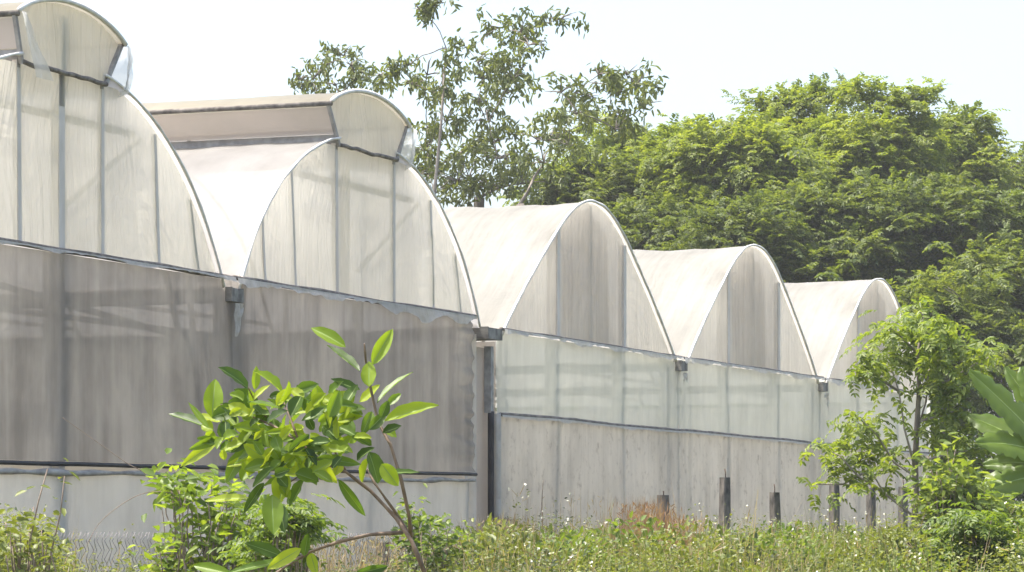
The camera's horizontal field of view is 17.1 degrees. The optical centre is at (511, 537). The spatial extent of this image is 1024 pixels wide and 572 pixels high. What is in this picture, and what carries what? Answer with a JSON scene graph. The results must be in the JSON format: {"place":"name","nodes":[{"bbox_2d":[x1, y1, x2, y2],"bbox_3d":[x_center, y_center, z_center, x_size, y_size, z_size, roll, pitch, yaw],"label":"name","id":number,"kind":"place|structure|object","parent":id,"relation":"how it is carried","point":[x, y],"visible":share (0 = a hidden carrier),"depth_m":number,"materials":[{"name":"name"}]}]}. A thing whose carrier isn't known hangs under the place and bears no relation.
{"place":"outdoors","nodes":[
{"label":"outdoors","id":0,"kind":"place"},
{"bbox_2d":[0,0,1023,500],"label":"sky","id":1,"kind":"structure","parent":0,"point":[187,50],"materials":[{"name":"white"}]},
{"bbox_3d":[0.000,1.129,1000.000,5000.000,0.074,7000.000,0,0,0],"label":"ground","id":2,"kind":"structure","parent":0,"visible":0},
{"bbox_2d":[0,458,79,571],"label":"corner bush","id":3,"kind":"object","parent":2,"relation":"on","point":[15,560],"visible":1,"depth_m":21.72,"materials":[{"name":"green plant"}]},
{"bbox_2d":[63,418,166,557],"bbox_3d":[-3.186,0.093,27.500,0.902,2.125,0.009,0,0,0],"label":"dry vine","id":4,"kind":"object","parent":2,"relation":"on","point":[130,465],"visible":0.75,"depth_m":27.50,"materials":[{"name":"brown plant"}]},
{"bbox_2d":[0,0,243,571],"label":"greenhouse bay","id":5,"kind":"object","parent":2,"relation":"on","point":[119,294],"visible":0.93,"depth_m":35.48,"materials":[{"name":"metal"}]},
{"bbox_2d":[87,491,186,559],"bbox_3d":[-2.873,0.374,26.300,0.833,1.461,0.011,0,0,0],"label":"dry vine","id":6,"kind":"object","parent":2,"relation":"on","point":[141,494],"visible":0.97,"depth_m":26.30,"materials":[{"name":"brown plant"}]},
{"bbox_2d":[127,448,297,571],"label":"vine shrub","id":7,"kind":"object","parent":2,"relation":"on","point":[186,492],"visible":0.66,"depth_m":26.37,"materials":[{"name":"green plant"}]},
{"bbox_2d":[0,89,501,571],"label":"greenhouse bay","id":8,"kind":"object","parent":2,"relation":"on","point":[325,210],"visible":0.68,"depth_m":41.70,"materials":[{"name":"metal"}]},
{"bbox_2d":[32,525,470,571],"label":"chain link fence","id":9,"kind":"object","parent":2,"relation":"on","point":[380,547],"visible":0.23,"depth_m":28.58,"materials":[{"name":"metal"}]},
{"bbox_2d":[206,493,350,571],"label":"leafy shrub","id":10,"kind":"object","parent":2,"relation":"on","point":[301,524],"visible":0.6,"depth_m":23.71,"materials":[{"name":"green plant"}]},
{"bbox_2d":[169,327,438,571],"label":"sapling","id":11,"kind":"object","parent":2,"relation":"on","point":[299,458],"visible":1,"depth_m":10.95,"materials":[{"name":"green plant"}]},
{"bbox_2d":[288,40,393,99],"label":"sparse tree","id":12,"kind":"object","parent":2,"relation":"on","point":[357,77],"visible":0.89,"depth_m":91.91,"materials":[{"name":"green plant"}]},
{"bbox_2d":[365,0,462,193],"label":"sparse tree","id":13,"kind":"object","parent":2,"relation":"on","point":[426,9],"visible":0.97,"depth_m":85.92,"materials":[{"name":"green plant"}]},
{"bbox_2d":[385,483,482,571],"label":"leafy shrub","id":14,"kind":"object","parent":2,"relation":"on","point":[439,539],"visible":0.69,"depth_m":29.87,"materials":[{"name":"green plant"}]},
{"bbox_2d":[385,3,589,207],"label":"sparse tree","id":15,"kind":"object","parent":2,"relation":"on","point":[501,179],"visible":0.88,"depth_m":87.13,"materials":[{"name":"green plant"}]},
{"bbox_2d":[0,473,1023,571],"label":"weeds","id":16,"kind":"object","parent":2,"relation":"on","point":[771,550],"visible":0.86,"depth_m":29.35,"materials":[{"name":"green plant"}]},
{"bbox_2d":[541,480,543,526],"bbox_3d":[0.384,0.109,41.999,0.044,1.630,0.022,0,0,0],"label":"dry vine","id":17,"kind":"object","parent":2,"relation":"on","point":[541,504],"visible":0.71,"depth_m":42.00,"materials":[{"name":"brown plant"}]},
{"bbox_2d":[444,199,687,538],"bbox_3d":[-10.902,-1.912,54.309,26.145,6.026,8.700,0,0,21],"label":"greenhouse bay","id":18,"kind":"object","parent":2,"relation":"on","point":[580,365],"visible":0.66,"depth_m":48.92,"materials":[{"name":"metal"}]},
{"bbox_2d":[496,135,654,227],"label":"bushy tree","id":19,"kind":"object","parent":2,"relation":"on","point":[606,182],"visible":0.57,"depth_m":92.21,"materials":[{"name":"green plant"}]},
{"bbox_2d":[506,57,668,205],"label":"sparse tree","id":20,"kind":"object","parent":2,"relation":"on","point":[612,79],"visible":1,"depth_m":83.93,"materials":[{"name":"green plant"}]},
{"bbox_2d":[289,491,899,571],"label":"dry stalks","id":21,"kind":"object","parent":2,"relation":"on","point":[374,555],"visible":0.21,"depth_m":32.74,"materials":[{"name":"plant"}]},
{"bbox_2d":[546,108,703,201],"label":"bushy tree","id":22,"kind":"object","parent":2,"relation":"on","point":[631,144],"visible":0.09,"depth_m":95.44,"materials":[{"name":"green plant"}]},
{"bbox_2d":[656,491,669,528],"bbox_3d":[1.824,0.270,41.087,0.130,1.660,0.131,0,0,-40],"label":"concrete post","id":23,"kind":"object","parent":2,"relation":"on","point":[662,497],"visible":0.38,"depth_m":41.04,"materials":[{"name":"grey concrete"}]},
{"bbox_2d":[604,174,766,250],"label":"bushy tree","id":24,"kind":"object","parent":2,"relation":"on","point":[650,225],"visible":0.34,"depth_m":89.23,"materials":[{"name":"green plant"}]},
{"bbox_2d":[496,278,934,539],"bbox_3d":[-5.075,-1.911,69.232,26.095,6.021,8.021,0,0,21],"label":"greenhouse bay","id":25,"kind":"object","parent":2,"relation":"on","point":[832,325],"visible":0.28,"depth_m":63.40,"materials":[{"name":"plastic"}]},
{"bbox_2d":[719,469,730,543],"bbox_3d":[2.715,0.113,43.375,0.119,1.975,0.120,0,0,-40],"label":"concrete post","id":26,"kind":"object","parent":2,"relation":"on","point":[724,498],"visible":0.65,"depth_m":43.34,"materials":[{"name":"grey concrete"}]},
{"bbox_2d":[633,244,828,543],"bbox_3d":[-7.933,-1.909,61.931,26.145,6.019,8.340,0,0,21],"label":"greenhouse bay","id":27,"kind":"object","parent":2,"relation":"on","point":[749,397],"visible":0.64,"depth_m":56.53,"materials":[{"name":"plastic"}]},
{"bbox_2d":[630,104,851,217],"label":"bushy tree","id":28,"kind":"object","parent":2,"relation":"on","point":[732,158],"visible":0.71,"depth_m":90.70,"materials":[{"name":"green plant"}]},
{"bbox_2d":[649,187,841,282],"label":"bushy tree","id":29,"kind":"object","parent":2,"relation":"on","point":[734,223],"visible":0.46,"depth_m":85.69,"materials":[{"name":"green plant"}]},
{"bbox_2d":[583,495,910,566],"bbox_3d":[2.148,0.323,33.081,2.720,1.554,5.938,0,0,-39],"label":"dry grass clump","id":30,"kind":"object","parent":2,"relation":"on","point":[642,512],"visible":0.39,"depth_m":33.77,"materials":[{"name":"plant"}]},
{"bbox_2d":[496,146,1023,514],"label":"undergrowth","id":31,"kind":"object","parent":2,"relation":"on","point":[834,275],"visible":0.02,"depth_m":82.97,"materials":[{"name":"green plant"}]},
{"bbox_2d":[769,484,780,532],"bbox_3d":[3.532,0.195,45.459,0.193,1.811,0.140,0,0,-40],"label":"concrete post","id":32,"kind":"object","parent":2,"relation":"on","point":[774,503],"visible":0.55,"depth_m":45.39,"materials":[{"name":"grey concrete"}]},
{"bbox_2d":[720,67,861,162],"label":"bushy tree","id":33,"kind":"object","parent":2,"relation":"on","point":[793,102],"visible":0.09,"depth_m":97.73,"materials":[{"name":"green plant"}]},
{"bbox_2d":[829,477,839,534],"bbox_3d":[4.562,0.105,48.116,0.124,1.991,0.125,0,0,-40],"label":"concrete post","id":34,"kind":"object","parent":2,"relation":"on","point":[833,517],"visible":0.27,"depth_m":48.07,"materials":[{"name":"grey concrete"}]},
{"bbox_2d":[744,157,983,297],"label":"bushy tree","id":35,"kind":"object","parent":2,"relation":"on","point":[860,222],"visible":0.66,"depth_m":87.05,"materials":[{"name":"green plant"}]},
{"bbox_2d":[866,487,875,536],"bbox_3d":[5.274,0.130,49.947,0.114,1.940,0.114,0,0,-40],"label":"concrete post","id":36,"kind":"object","parent":2,"relation":"on","point":[870,502],"visible":0.32,"depth_m":49.91,"materials":[{"name":"grey concrete"}]},
{"bbox_2d":[788,71,967,196],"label":"bushy tree","id":37,"kind":"object","parent":2,"relation":"on","point":[882,144],"visible":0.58,"depth_m":94.14,"materials":[{"name":"green plant"}]},
{"bbox_2d":[898,480,907,534],"bbox_3d":[5.941,0.112,51.658,0.121,1.976,0.120,0,0,-40],"label":"concrete post","id":38,"kind":"object","parent":2,"relation":"on","point":[902,492],"visible":0.42,"depth_m":51.62,"materials":[{"name":"grey concrete"}]},
{"bbox_2d":[796,296,1018,531],"bbox_3d":[5.257,-1.030,44.406,3.072,4.361,2.398,0,0,0],"label":"young tree","id":39,"kind":"object","parent":2,"relation":"on","point":[934,364],"visible":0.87,"depth_m":44.30,"materials":[{"name":"green plant"}]},
{"bbox_2d":[866,170,1023,461],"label":"bushy tree","id":40,"kind":"object","parent":2,"relation":"on","point":[998,214],"visible":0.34,"depth_m":88.03,"materials":[{"name":"green plant"}]},
{"bbox_2d":[886,264,1023,464],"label":"bushy tree","id":41,"kind":"object","parent":2,"relation":"on","point":[985,320],"visible":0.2,"depth_m":81.19,"materials":[{"name":"green plant"}]},
{"bbox_2d":[896,429,1023,544],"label":"shaded bush","id":42,"kind":"object","parent":2,"relation":"on","point":[964,486],"visible":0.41,"depth_m":40.89,"materials":[{"name":"green plant"}]},
{"bbox_2d":[901,489,1023,571],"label":"feathery bush","id":43,"kind":"object","parent":2,"relation":"on","point":[968,519],"visible":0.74,"depth_m":29.59,"materials":[{"name":"green plant"}]},
{"bbox_2d":[924,98,1023,432],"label":"bushy tree","id":44,"kind":"object","parent":2,"relation":"on","point":[980,158],"visible":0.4,"depth_m":98.35,"materials":[{"name":"green plant"}]},
{"bbox_2d":[938,221,1023,498],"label":"bushy tree","id":45,"kind":"object","parent":2,"relation":"on","point":[1011,255],"visible":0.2,"depth_m":83.38,"materials":[{"name":"green plant"}]},
{"bbox_2d":[967,366,1023,497],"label":"banana plant","id":46,"kind":"object","parent":2,"relation":"on","point":[1005,434],"visible":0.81,"depth_m":42.77,"materials":[{"name":"green plant"}]},
{"bbox_2d":[981,134,1023,417],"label":"bushy tree","id":47,"kind":"object","parent":2,"relation":"on","point":[1018,170],"visible":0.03,"depth_m":102.57,"materials":[{"name":"green plant"}]}
]}

